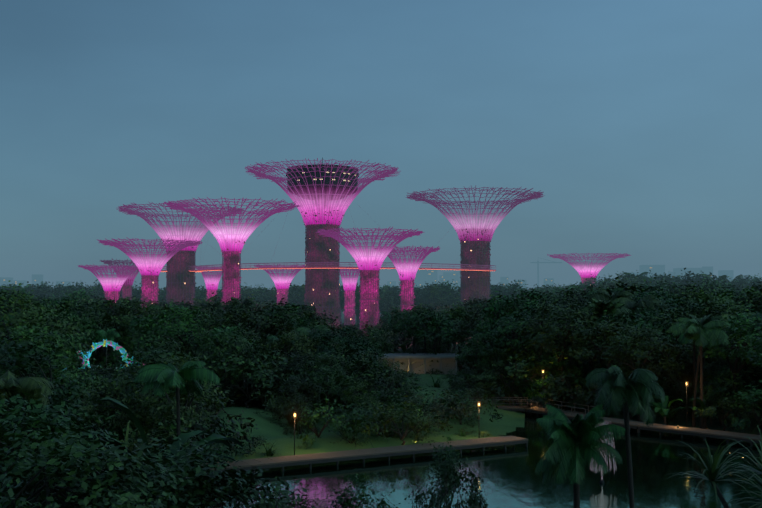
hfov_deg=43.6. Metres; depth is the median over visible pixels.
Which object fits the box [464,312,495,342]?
broad tree
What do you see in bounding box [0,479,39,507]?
broad tree
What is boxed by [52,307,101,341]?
broad tree
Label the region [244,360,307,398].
bushy tree
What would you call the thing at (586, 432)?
bushy palm
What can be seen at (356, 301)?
broad tree
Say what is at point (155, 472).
shrub
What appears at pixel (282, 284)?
supertree
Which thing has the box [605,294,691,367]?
broad tree
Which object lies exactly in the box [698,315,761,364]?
broad tree
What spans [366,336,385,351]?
broad tree
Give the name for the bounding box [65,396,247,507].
travellers palm
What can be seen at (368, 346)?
shrub
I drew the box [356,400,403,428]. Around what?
shrub
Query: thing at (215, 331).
palm
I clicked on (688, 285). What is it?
broad tree
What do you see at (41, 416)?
broad tree
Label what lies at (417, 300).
broad tree
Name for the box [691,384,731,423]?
bushy tree
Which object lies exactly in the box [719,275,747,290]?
tall palm
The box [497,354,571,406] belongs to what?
bushy tree
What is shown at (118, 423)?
broad tree
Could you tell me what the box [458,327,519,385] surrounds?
broad tree
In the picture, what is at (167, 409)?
broad tree
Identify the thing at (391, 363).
shrub
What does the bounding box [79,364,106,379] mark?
shrub
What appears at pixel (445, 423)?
shrub
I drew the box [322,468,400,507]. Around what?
broad tree
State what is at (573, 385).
shrub
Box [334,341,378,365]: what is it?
bushy tree
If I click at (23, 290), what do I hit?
tall palm
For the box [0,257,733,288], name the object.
distant skyline
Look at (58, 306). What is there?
broad tree
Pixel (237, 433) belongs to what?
tree
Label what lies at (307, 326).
broad tree
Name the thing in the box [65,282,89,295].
broad tree
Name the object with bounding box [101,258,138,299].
supertree
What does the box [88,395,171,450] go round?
shrub
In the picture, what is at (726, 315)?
palm
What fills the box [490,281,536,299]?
broad tree
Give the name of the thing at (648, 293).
broad tree
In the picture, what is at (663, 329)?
broad tree
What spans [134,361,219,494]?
palm
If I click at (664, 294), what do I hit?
columnar tree
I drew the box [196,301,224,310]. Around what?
tall palm
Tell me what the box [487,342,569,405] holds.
tree
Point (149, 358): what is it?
broad tree
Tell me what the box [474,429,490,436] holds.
shrub
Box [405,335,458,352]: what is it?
shrub
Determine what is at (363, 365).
bushy tree
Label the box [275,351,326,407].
broad tree
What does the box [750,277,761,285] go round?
tall palm
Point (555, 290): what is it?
tall palm
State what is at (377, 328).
broad tree
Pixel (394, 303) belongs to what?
broad tree
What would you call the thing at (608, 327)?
broad tree
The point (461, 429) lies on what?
shrub
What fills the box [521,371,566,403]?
shrub
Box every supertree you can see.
[78,264,137,305]
[97,237,202,307]
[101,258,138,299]
[117,202,244,305]
[162,197,298,307]
[196,266,221,300]
[245,158,399,327]
[255,263,304,304]
[316,227,423,335]
[340,266,359,325]
[374,246,439,347]
[406,186,542,343]
[547,253,630,289]
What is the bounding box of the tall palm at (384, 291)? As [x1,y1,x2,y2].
[379,286,392,300]
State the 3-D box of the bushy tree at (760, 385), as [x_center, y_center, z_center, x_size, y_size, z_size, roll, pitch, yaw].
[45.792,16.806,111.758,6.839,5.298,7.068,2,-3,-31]
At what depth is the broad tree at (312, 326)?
166.64 m
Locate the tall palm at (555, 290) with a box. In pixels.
[551,287,572,295]
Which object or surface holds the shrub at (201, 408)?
on the ground at (715, 425)
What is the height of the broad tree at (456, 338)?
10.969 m
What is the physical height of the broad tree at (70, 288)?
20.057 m
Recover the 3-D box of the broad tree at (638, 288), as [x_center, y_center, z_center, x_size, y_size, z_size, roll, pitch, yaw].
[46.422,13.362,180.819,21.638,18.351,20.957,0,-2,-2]
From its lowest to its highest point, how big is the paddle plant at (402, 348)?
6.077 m
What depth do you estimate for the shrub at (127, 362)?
138.12 m
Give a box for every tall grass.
[17,421,187,499]
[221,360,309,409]
[247,440,288,456]
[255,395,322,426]
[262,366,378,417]
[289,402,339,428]
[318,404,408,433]
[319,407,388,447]
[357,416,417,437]
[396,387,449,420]
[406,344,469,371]
[417,374,445,387]
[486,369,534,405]
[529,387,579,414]
[594,399,622,418]
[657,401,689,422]
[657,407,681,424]
[675,405,699,415]
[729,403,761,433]
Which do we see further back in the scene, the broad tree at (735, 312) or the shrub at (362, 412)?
the broad tree at (735, 312)
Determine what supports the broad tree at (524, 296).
on the ground at (715, 425)
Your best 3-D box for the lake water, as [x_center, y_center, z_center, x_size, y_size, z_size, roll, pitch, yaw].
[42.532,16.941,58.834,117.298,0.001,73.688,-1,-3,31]
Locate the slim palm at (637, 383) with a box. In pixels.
[585,365,665,507]
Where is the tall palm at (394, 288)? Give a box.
[382,285,398,310]
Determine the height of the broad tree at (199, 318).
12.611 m
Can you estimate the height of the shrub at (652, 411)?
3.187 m
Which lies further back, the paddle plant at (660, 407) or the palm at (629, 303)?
the palm at (629, 303)
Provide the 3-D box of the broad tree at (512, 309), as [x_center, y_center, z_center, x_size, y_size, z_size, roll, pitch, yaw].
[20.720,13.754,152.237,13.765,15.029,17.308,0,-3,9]
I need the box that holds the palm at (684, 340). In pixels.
[677,321,709,394]
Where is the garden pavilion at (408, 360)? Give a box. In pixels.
[374,353,457,374]
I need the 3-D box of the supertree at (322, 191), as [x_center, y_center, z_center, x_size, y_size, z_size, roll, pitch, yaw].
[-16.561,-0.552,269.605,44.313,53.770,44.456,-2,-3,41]
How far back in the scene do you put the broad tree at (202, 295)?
331.34 m
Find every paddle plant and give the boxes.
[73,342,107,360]
[85,426,155,446]
[383,342,425,353]
[649,395,690,424]
[681,397,729,428]
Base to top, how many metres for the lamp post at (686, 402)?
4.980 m
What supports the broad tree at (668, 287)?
on the ground at (715, 425)
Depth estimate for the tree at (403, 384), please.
109.80 m
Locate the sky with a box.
[0,0,761,290]
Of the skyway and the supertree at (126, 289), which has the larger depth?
the supertree at (126, 289)
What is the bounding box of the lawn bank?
[147,430,499,474]
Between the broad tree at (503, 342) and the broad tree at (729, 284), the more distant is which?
the broad tree at (729, 284)
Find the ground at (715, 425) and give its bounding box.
[12,311,760,507]
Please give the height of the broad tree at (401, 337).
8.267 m
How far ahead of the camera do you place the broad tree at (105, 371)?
90.72 m
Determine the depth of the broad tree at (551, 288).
364.12 m
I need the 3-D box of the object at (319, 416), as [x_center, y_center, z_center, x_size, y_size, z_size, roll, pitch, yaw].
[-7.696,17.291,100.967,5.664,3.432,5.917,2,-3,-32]
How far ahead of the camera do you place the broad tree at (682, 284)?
233.78 m
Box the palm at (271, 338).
[265,334,294,364]
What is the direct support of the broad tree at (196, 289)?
on the ground at (715, 425)
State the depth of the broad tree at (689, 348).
119.41 m
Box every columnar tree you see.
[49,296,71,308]
[249,305,294,358]
[658,292,680,353]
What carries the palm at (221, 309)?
on the ground at (715, 425)
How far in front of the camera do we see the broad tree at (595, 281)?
359.23 m
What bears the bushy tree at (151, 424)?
on the ground at (715, 425)
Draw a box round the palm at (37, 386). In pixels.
[0,370,53,485]
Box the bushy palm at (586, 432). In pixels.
[535,404,624,507]
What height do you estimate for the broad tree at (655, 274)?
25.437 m
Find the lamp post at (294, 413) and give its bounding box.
[293,412,295,454]
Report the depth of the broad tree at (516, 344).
141.80 m
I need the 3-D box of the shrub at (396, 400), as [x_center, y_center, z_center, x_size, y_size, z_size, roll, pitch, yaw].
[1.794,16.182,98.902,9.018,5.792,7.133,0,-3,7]
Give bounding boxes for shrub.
[9,406,153,489]
[26,378,114,429]
[26,391,117,435]
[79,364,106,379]
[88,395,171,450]
[90,335,150,363]
[90,347,128,374]
[108,457,209,501]
[121,406,204,472]
[140,405,246,469]
[143,396,228,445]
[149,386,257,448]
[175,346,215,366]
[176,347,248,367]
[189,383,224,423]
[195,358,242,397]
[202,433,255,463]
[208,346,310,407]
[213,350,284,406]
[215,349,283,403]
[220,433,263,454]
[234,364,288,400]
[243,435,274,447]
[248,399,260,406]
[251,386,303,420]
[269,397,289,412]
[269,420,288,426]
[283,424,299,434]
[285,399,371,447]
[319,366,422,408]
[330,424,370,446]
[335,395,403,436]
[336,336,381,354]
[352,396,437,444]
[356,380,441,424]
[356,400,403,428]
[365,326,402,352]
[373,356,397,391]
[396,388,471,425]
[397,409,452,442]
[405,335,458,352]
[428,387,477,420]
[433,391,502,424]
[440,399,481,424]
[455,426,476,434]
[458,341,530,384]
[462,375,506,400]
[470,367,504,396]
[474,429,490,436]
[477,358,522,392]
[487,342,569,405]
[507,355,598,401]
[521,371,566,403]
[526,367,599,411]
[550,386,590,404]
[552,368,594,408]
[576,359,671,411]
[596,388,668,418]
[622,404,658,421]
[683,387,753,424]
[694,397,753,430]
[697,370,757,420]
[703,376,753,403]
[717,380,761,434]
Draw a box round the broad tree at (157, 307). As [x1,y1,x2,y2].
[148,304,181,321]
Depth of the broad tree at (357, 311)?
338.79 m
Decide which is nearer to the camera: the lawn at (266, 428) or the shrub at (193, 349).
the lawn at (266, 428)
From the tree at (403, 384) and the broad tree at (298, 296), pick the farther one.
the broad tree at (298, 296)
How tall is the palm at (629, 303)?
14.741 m
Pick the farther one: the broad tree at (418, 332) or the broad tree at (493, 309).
the broad tree at (418, 332)
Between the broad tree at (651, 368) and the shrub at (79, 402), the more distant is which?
the broad tree at (651, 368)
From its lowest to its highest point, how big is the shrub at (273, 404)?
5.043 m
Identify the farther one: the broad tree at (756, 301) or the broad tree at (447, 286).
the broad tree at (447, 286)
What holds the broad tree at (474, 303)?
on the ground at (715, 425)
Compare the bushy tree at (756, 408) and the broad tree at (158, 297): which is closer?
the bushy tree at (756, 408)
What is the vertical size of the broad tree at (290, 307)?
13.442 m
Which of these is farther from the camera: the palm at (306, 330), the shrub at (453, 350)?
the shrub at (453, 350)
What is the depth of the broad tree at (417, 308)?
208.47 m
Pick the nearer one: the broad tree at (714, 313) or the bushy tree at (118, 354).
the broad tree at (714, 313)
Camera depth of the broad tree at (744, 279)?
350.23 m
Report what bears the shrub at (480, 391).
on the lawn peninsula
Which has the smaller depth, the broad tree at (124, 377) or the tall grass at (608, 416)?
the broad tree at (124, 377)
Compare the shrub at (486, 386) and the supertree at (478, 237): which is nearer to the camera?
the shrub at (486, 386)
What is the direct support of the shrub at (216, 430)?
on the ground at (715, 425)
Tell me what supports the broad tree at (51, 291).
on the ground at (715, 425)
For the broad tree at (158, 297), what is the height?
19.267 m
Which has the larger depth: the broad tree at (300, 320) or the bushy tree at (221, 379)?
the broad tree at (300, 320)
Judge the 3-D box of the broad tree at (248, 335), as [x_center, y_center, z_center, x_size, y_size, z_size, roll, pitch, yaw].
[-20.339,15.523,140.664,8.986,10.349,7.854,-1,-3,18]
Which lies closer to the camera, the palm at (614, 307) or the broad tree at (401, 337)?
the palm at (614, 307)
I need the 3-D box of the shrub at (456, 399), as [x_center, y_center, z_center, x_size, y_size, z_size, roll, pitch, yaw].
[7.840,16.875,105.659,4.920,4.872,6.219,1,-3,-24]
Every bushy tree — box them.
[0,448,44,500]
[3,397,79,433]
[26,429,84,488]
[61,350,91,371]
[86,348,104,367]
[100,344,145,370]
[129,413,184,436]
[207,365,238,407]
[210,365,257,403]
[231,360,297,408]
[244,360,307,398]
[296,347,387,409]
[309,335,391,403]
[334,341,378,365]
[352,366,423,405]
[378,398,429,431]
[382,394,421,416]
[387,370,421,388]
[397,338,447,352]
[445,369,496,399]
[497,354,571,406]
[510,380,545,406]
[576,361,625,383]
[620,393,665,411]
[654,376,692,406]
[667,380,691,410]
[677,375,730,419]
[683,368,725,383]
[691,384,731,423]
[733,387,761,428]
[745,380,761,402]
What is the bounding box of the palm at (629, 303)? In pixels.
[614,295,666,320]
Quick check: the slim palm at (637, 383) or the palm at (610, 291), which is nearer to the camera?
the slim palm at (637, 383)
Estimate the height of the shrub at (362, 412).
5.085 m
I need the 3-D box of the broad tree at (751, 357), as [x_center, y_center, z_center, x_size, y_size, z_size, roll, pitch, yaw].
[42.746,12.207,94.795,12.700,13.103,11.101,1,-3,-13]
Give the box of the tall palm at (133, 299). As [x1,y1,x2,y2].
[117,297,142,343]
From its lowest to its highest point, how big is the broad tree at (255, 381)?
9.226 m
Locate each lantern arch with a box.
[63,350,89,369]
[78,339,131,368]
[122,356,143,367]
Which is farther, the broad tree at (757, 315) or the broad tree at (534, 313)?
the broad tree at (534, 313)
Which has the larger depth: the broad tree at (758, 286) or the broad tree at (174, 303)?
the broad tree at (174, 303)
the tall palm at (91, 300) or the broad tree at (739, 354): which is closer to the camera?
the broad tree at (739, 354)
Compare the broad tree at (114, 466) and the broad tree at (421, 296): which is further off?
the broad tree at (421, 296)
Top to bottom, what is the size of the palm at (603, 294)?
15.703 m
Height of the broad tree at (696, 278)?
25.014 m
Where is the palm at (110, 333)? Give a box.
[94,328,119,376]
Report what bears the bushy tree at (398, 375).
on the ground at (715, 425)
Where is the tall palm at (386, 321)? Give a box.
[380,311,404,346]
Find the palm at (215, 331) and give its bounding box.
[209,326,242,405]
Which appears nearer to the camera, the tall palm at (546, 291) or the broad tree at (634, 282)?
the broad tree at (634, 282)
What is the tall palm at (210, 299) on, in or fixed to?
on the ground at (715, 425)
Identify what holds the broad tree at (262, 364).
on the ground at (715, 425)
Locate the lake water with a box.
[189,413,761,507]
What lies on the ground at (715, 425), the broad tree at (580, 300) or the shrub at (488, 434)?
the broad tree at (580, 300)
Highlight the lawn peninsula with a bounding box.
[302,387,525,435]
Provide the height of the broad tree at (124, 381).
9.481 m
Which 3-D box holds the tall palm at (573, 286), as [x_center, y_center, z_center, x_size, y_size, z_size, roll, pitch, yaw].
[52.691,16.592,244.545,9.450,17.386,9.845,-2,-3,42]
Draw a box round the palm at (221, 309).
[209,307,239,323]
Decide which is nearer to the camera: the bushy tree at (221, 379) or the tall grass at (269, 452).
the tall grass at (269, 452)
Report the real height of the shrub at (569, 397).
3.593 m
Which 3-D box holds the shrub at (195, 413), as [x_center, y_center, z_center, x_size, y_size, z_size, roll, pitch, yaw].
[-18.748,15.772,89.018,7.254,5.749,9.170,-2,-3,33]
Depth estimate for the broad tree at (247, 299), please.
229.15 m
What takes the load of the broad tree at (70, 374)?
on the ground at (715, 425)
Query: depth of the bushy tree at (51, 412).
73.53 m
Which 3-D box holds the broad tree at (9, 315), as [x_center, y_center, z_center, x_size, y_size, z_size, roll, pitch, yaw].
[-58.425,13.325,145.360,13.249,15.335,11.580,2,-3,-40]
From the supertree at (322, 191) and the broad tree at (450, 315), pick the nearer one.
the broad tree at (450, 315)
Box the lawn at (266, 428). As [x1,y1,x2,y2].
[186,406,304,442]
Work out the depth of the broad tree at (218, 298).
245.20 m
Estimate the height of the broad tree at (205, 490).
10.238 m
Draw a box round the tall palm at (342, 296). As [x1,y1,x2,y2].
[340,283,359,299]
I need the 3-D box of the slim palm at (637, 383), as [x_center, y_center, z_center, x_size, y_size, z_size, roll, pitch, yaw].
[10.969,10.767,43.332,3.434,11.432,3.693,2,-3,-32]
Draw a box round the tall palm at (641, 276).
[623,272,652,284]
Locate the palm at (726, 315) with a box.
[720,312,761,364]
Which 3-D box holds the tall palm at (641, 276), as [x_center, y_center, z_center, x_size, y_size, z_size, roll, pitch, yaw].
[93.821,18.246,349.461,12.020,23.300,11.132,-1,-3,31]
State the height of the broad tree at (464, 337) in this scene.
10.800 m
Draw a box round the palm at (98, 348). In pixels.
[96,324,110,373]
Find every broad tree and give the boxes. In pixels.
[0,280,89,343]
[0,289,30,319]
[0,293,39,329]
[0,314,95,377]
[0,322,49,352]
[0,338,93,507]
[0,341,47,447]
[0,388,135,507]
[0,411,215,507]
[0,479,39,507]
[4,325,67,376]
[9,281,60,298]
[11,291,104,377]
[11,360,112,410]
[14,303,87,345]
[28,313,71,343]
[36,283,68,296]
[49,282,71,293]
[50,295,97,345]
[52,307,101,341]
[54,297,122,371]
[54,302,114,363]
[56,281,100,298]
[57,363,119,399]
[59,289,100,299]
[60,289,104,344]
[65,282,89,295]
[65,380,146,456]
[71,364,101,387]
[73,298,134,372]
[76,279,133,299]
[83,336,117,374]
[89,363,180,436]
[94,288,133,296]
[95,281,140,297]
[95,300,149,337]
[95,422,306,507]
[101,346,209,458]
[105,299,166,354]
[109,320,148,345]
[111,366,141,435]
[115,337,190,402]
[115,348,229,431]
[120,283,165,301]
[123,304,158,323]
[128,303,186,346]
[132,299,236,355]
[139,339,192,361]
[141,298,164,316]
[148,304,181,321]
[150,301,216,336]
[166,299,194,310]
[174,308,211,347]
[174,308,246,342]
[181,309,260,357]
[186,322,276,407]
[188,292,221,305]
[188,334,242,363]
[195,283,203,294]
[195,290,221,300]
[199,297,298,346]
[205,298,254,329]
[217,282,261,298]
[223,294,267,310]
[237,313,280,342]
[237,324,268,358]
[242,283,266,297]
[244,355,275,398]
[247,324,322,402]
[248,476,317,507]
[251,298,337,324]
[255,282,305,304]
[256,325,311,355]
[259,301,274,315]
[260,319,323,348]
[270,303,309,322]
[271,302,343,333]
[273,313,315,356]
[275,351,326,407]
[277,375,324,428]
[278,322,331,349]
[280,395,317,433]
[292,324,370,397]
[300,353,359,413]
[303,290,343,304]
[305,365,356,419]
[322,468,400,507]
[325,326,351,340]
[336,349,376,372]
[338,325,374,343]
[340,285,382,310]
[341,337,388,369]
[342,297,358,326]
[352,321,381,342]
[355,295,388,313]
[365,358,409,388]
[366,324,400,340]
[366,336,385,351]
[369,336,393,353]
[378,304,453,353]
[379,290,399,311]
[379,313,402,351]
[389,286,424,305]
[391,332,422,346]
[394,307,454,352]
[399,302,441,348]
[401,313,467,353]
[404,432,488,507]
[415,282,442,305]
[425,305,473,350]
[426,279,459,306]
[440,315,476,371]
[442,369,466,382]
[445,285,460,304]
[447,301,475,346]
[447,303,474,366]
[453,294,499,342]
[454,326,493,346]
[454,335,502,372]
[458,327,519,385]
[463,297,486,314]
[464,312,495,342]
[468,294,509,338]
[468,346,515,400]
[469,293,532,335]
[472,285,553,364]
[473,309,542,375]
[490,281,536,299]
[490,282,514,299]
[492,303,551,398]
[496,315,535,361]
[503,280,528,299]
[507,289,544,304]
[515,298,602,376]
[518,288,556,365]
[520,304,606,410]
[523,282,555,291]
[523,311,590,366]
[527,285,591,321]
[531,292,606,366]
[550,284,606,298]
[550,298,628,404]
[557,283,611,305]
[560,312,663,414]
[565,276,673,302]
[575,274,612,288]
[585,299,652,359]
[589,304,680,362]
[594,323,691,421]
[598,270,645,286]
[598,280,629,287]
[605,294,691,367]
[615,353,692,418]
[616,278,658,288]
[618,282,657,299]
[619,279,646,285]
[619,290,672,354]
[635,308,723,407]
[641,275,672,285]
[646,270,680,283]
[648,273,690,285]
[648,277,696,293]
[649,268,724,285]
[652,296,716,379]
[653,284,723,363]
[656,290,713,337]
[661,278,708,293]
[665,279,761,366]
[668,283,712,299]
[669,279,728,292]
[671,317,728,364]
[673,298,731,368]
[677,293,761,364]
[691,313,761,389]
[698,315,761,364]
[701,284,710,293]
[703,312,761,416]
[704,278,737,294]
[713,284,761,306]
[715,285,759,351]
[721,304,761,351]
[723,274,759,288]
[733,293,761,313]
[735,279,761,303]
[742,273,761,281]
[746,337,761,370]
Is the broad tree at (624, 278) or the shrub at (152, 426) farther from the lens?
the broad tree at (624, 278)
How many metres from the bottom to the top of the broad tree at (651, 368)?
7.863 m
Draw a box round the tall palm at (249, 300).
[229,298,255,314]
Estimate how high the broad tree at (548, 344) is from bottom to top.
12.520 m
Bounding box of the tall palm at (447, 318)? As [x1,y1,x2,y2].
[429,317,457,344]
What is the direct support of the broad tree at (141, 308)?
on the ground at (715, 425)
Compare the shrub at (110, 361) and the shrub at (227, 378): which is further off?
the shrub at (110, 361)
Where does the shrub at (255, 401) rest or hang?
on the lawn at (266, 428)
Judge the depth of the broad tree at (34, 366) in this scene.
60.09 m
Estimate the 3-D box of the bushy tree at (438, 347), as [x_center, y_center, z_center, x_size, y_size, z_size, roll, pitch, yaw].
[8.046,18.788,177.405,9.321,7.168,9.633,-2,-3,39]
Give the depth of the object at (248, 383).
115.83 m
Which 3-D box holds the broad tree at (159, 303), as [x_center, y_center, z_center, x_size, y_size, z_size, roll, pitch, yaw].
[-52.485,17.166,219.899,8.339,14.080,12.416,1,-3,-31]
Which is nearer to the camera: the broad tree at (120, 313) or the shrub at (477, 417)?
the shrub at (477, 417)
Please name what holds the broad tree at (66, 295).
on the ground at (715, 425)
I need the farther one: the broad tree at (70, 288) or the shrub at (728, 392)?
the broad tree at (70, 288)
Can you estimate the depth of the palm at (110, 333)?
151.19 m
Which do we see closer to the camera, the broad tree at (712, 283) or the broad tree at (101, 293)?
the broad tree at (712, 283)
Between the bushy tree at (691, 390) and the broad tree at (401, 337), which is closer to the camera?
the bushy tree at (691, 390)
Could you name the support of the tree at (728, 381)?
on the ground at (715, 425)
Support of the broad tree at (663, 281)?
on the ground at (715, 425)
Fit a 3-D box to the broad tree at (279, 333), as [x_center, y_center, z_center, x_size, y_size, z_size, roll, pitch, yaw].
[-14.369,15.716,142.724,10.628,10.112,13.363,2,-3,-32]
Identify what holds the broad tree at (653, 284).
on the ground at (715, 425)
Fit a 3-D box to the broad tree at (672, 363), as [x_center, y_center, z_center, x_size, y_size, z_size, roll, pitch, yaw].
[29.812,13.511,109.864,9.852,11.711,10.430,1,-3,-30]
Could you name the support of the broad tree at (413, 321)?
on the ground at (715, 425)
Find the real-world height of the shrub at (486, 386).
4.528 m
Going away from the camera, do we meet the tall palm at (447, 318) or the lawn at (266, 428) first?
the lawn at (266, 428)
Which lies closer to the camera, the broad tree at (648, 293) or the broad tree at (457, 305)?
the broad tree at (648, 293)
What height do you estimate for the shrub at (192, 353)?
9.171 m
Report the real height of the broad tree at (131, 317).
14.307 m
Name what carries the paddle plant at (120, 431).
on the ground at (715, 425)
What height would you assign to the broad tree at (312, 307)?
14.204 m
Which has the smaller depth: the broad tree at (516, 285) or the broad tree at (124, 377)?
the broad tree at (124, 377)
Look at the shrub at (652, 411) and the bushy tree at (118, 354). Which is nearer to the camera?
the shrub at (652, 411)
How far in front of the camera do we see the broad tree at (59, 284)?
363.18 m
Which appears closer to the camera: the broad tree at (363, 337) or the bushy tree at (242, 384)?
the bushy tree at (242, 384)
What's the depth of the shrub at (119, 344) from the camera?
162.00 m
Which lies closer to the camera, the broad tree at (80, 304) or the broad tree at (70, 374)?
the broad tree at (70, 374)
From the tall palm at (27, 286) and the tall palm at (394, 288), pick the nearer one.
the tall palm at (27, 286)
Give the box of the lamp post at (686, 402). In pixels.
[685,381,686,423]
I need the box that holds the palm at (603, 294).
[586,289,633,319]
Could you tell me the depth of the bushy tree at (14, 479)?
56.28 m
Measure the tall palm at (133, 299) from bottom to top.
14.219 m
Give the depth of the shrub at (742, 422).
95.80 m
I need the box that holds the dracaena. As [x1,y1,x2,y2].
[660,425,761,507]
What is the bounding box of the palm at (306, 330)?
[295,325,332,359]
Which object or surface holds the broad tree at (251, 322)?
on the ground at (715, 425)
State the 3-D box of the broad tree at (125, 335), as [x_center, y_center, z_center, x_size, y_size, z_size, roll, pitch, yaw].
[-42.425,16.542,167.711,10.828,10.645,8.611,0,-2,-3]
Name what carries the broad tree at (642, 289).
on the ground at (715, 425)
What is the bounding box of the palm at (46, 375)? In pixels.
[38,368,65,380]
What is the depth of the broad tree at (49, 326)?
142.38 m
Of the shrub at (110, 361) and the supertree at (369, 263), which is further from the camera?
the supertree at (369, 263)
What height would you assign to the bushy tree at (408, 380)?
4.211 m
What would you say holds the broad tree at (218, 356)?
on the ground at (715, 425)
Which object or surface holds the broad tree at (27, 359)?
on the ground at (715, 425)
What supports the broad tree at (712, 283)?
on the ground at (715, 425)
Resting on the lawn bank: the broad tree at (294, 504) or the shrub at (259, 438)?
the shrub at (259, 438)
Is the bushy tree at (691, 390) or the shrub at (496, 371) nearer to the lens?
the bushy tree at (691, 390)
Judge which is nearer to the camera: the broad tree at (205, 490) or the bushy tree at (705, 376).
the broad tree at (205, 490)
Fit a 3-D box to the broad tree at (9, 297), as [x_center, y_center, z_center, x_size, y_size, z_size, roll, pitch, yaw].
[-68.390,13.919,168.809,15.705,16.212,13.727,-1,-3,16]
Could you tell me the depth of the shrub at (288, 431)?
95.43 m
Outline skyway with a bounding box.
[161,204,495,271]
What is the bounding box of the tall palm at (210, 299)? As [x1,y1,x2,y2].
[193,296,221,304]
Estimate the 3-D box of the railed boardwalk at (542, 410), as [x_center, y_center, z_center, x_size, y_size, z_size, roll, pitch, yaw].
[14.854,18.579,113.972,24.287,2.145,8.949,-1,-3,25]
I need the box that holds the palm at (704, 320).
[683,314,724,426]
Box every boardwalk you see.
[154,435,527,475]
[461,397,602,421]
[598,417,761,445]
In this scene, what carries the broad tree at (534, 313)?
on the ground at (715, 425)
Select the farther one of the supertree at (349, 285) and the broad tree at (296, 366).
the supertree at (349, 285)
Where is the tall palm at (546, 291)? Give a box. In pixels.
[537,287,556,294]
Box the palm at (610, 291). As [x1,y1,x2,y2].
[585,287,623,303]
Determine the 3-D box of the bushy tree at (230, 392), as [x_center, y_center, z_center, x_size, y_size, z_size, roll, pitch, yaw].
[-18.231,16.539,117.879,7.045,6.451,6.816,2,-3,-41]
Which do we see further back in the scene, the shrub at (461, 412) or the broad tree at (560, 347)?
the broad tree at (560, 347)
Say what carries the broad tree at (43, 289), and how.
on the ground at (715, 425)
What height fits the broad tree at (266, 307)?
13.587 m
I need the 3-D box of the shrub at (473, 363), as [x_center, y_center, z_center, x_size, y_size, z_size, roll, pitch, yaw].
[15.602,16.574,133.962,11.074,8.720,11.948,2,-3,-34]
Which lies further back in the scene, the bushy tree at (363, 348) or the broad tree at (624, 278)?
the broad tree at (624, 278)
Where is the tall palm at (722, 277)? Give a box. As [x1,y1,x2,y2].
[700,274,726,284]
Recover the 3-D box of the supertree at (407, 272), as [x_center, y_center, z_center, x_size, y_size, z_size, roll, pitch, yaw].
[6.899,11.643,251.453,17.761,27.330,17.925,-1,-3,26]
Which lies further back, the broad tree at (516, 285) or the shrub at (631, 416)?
the broad tree at (516, 285)
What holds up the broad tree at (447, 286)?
on the ground at (715, 425)
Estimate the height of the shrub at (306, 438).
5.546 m
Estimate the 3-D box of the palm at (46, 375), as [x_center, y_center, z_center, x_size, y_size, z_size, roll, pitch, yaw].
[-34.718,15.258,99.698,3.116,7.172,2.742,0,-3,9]
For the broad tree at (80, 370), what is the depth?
94.88 m
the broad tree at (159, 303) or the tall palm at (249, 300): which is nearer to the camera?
the tall palm at (249, 300)
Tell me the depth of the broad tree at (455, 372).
132.98 m
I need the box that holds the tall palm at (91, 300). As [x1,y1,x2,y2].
[76,299,101,347]
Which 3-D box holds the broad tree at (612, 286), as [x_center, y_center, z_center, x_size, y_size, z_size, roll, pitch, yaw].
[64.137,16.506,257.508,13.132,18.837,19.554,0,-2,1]
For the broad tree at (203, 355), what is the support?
on the ground at (715, 425)
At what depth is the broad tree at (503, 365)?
123.14 m
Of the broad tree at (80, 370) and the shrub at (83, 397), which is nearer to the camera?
the shrub at (83, 397)
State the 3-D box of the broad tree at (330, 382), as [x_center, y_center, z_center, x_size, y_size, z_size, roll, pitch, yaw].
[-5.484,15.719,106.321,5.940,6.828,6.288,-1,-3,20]
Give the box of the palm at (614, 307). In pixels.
[580,298,631,365]
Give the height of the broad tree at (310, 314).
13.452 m
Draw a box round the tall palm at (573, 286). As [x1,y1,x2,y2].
[570,285,601,291]
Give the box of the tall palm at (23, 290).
[1,289,30,300]
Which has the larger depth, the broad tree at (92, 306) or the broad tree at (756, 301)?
the broad tree at (92, 306)
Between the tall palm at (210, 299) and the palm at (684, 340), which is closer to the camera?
the palm at (684, 340)
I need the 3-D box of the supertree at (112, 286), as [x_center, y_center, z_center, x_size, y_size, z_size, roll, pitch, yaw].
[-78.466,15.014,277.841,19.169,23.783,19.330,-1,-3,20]
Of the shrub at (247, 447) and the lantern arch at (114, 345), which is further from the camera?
the lantern arch at (114, 345)
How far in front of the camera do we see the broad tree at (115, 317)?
161.13 m
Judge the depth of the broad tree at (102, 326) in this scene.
155.80 m
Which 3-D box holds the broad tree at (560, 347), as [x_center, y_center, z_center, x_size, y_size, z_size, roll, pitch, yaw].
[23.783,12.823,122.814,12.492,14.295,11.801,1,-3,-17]
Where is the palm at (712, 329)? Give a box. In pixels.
[666,317,730,428]
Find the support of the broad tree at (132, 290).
on the ground at (715, 425)
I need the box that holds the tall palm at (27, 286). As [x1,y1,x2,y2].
[12,285,32,293]
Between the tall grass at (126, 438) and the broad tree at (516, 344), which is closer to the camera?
the tall grass at (126, 438)

